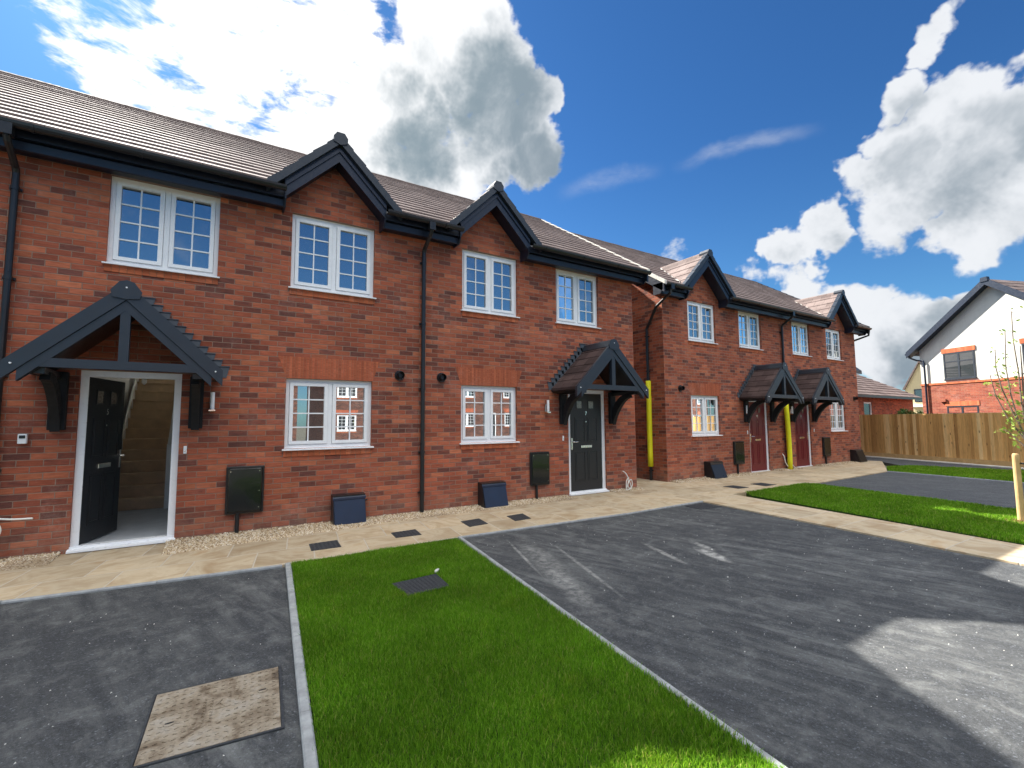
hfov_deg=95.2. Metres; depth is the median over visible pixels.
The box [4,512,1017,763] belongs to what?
stone chips
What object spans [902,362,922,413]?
cream house
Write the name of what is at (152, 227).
window
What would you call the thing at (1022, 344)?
window
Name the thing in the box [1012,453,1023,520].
tree stake
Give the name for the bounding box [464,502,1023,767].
driveway
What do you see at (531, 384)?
brick house
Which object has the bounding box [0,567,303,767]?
driveway
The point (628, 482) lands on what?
loose cable
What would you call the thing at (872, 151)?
sky
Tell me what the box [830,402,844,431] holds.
window
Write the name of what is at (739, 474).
gravel
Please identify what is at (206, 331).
brick house
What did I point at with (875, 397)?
brick outbuilding
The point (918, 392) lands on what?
window
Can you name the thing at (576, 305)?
window
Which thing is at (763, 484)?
drain cover
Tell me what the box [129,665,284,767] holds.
manhole cover
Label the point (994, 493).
driveway
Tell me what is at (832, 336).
window
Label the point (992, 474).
grass
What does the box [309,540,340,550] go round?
drain cover
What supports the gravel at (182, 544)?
on the pavement
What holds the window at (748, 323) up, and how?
in the brick house at (714, 374)
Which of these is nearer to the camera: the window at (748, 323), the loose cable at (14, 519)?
the loose cable at (14, 519)
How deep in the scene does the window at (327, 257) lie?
7.26 m
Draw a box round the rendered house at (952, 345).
[905,276,1023,413]
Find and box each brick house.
[0,70,93,203]
[0,96,429,558]
[359,172,651,511]
[570,232,803,481]
[652,260,871,467]
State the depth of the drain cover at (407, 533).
6.24 m
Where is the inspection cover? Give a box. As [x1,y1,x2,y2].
[392,574,447,594]
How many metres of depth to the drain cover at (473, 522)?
6.90 m
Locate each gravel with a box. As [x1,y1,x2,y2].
[0,486,645,566]
[670,461,869,482]
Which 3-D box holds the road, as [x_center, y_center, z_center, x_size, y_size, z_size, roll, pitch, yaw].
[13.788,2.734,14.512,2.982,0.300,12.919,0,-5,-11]
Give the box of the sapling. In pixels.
[983,306,1023,448]
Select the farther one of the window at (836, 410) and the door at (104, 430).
the window at (836, 410)
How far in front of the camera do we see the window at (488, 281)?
8.73 m
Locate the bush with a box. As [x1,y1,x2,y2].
[897,408,926,413]
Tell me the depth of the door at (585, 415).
9.72 m
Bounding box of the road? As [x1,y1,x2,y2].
[866,457,1023,469]
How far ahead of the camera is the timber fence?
16.14 m
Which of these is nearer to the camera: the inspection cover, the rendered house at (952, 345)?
the inspection cover
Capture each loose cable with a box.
[0,517,32,533]
[622,471,632,489]
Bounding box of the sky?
[0,0,1023,390]
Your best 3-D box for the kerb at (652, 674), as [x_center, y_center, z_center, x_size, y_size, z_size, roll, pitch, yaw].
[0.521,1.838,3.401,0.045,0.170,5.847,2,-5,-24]
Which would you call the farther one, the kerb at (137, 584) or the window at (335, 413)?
the window at (335, 413)
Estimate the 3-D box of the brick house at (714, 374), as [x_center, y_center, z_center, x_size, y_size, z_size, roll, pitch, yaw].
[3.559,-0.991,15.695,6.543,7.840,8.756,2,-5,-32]
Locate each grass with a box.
[288,538,515,626]
[887,465,1023,481]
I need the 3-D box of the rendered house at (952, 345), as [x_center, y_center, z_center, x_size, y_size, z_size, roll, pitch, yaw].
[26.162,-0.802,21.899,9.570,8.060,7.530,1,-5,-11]
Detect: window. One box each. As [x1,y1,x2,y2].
[101,176,220,278]
[282,378,373,450]
[288,214,376,299]
[459,385,519,444]
[461,249,519,317]
[555,269,600,328]
[687,301,716,343]
[691,395,722,436]
[738,311,762,350]
[791,322,811,356]
[825,329,842,360]
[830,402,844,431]
[864,402,871,414]
[914,389,922,401]
[943,350,975,378]
[947,405,978,412]
[1021,343,1023,365]
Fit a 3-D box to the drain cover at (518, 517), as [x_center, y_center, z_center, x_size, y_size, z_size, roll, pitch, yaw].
[0.110,2.095,7.282,0.307,0.053,0.484,1,-5,-20]
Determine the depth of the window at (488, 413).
8.53 m
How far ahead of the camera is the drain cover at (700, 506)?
8.14 m
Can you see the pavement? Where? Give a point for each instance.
(70, 572)
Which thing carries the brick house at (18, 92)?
on the ground
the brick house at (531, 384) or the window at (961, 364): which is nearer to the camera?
the brick house at (531, 384)
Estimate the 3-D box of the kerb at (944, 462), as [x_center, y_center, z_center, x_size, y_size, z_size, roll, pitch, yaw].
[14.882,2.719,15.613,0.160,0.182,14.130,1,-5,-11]
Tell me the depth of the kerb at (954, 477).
11.94 m
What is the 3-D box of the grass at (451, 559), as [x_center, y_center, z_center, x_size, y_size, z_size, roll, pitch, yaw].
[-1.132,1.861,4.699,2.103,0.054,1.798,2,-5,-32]
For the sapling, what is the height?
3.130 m
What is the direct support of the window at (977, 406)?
in the rendered house at (952, 345)
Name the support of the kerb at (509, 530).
on the ground
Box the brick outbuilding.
[856,374,921,414]
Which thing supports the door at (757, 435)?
in the brick house at (714, 374)
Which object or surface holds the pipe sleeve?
on the pavement
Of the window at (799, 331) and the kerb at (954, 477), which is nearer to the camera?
the kerb at (954, 477)
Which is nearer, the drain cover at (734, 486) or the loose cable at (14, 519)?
the loose cable at (14, 519)
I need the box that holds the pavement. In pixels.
[0,460,1023,600]
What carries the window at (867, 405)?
in the brick outbuilding
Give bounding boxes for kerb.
[0,564,281,603]
[285,562,318,767]
[458,536,787,767]
[461,501,702,537]
[865,456,1023,468]
[887,471,1023,483]
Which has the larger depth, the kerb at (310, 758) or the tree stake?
the tree stake
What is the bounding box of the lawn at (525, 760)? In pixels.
[292,538,763,767]
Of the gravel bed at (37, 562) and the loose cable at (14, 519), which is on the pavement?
the gravel bed at (37, 562)
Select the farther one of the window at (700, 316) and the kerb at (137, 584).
the window at (700, 316)
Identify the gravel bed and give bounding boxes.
[0,554,57,570]
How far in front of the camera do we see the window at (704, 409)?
12.37 m
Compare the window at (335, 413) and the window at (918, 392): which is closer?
the window at (335, 413)
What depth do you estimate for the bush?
19.40 m
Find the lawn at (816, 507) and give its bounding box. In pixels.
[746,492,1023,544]
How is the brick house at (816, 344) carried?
on the ground
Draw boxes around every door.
[79,377,124,544]
[570,394,601,491]
[749,402,766,471]
[794,403,809,466]
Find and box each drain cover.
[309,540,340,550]
[391,529,421,537]
[461,518,487,526]
[507,513,530,520]
[686,503,720,509]
[723,485,748,488]
[753,483,775,485]
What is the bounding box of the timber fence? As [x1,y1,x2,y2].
[859,412,1023,467]
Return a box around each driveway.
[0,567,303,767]
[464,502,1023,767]
[819,472,1023,507]

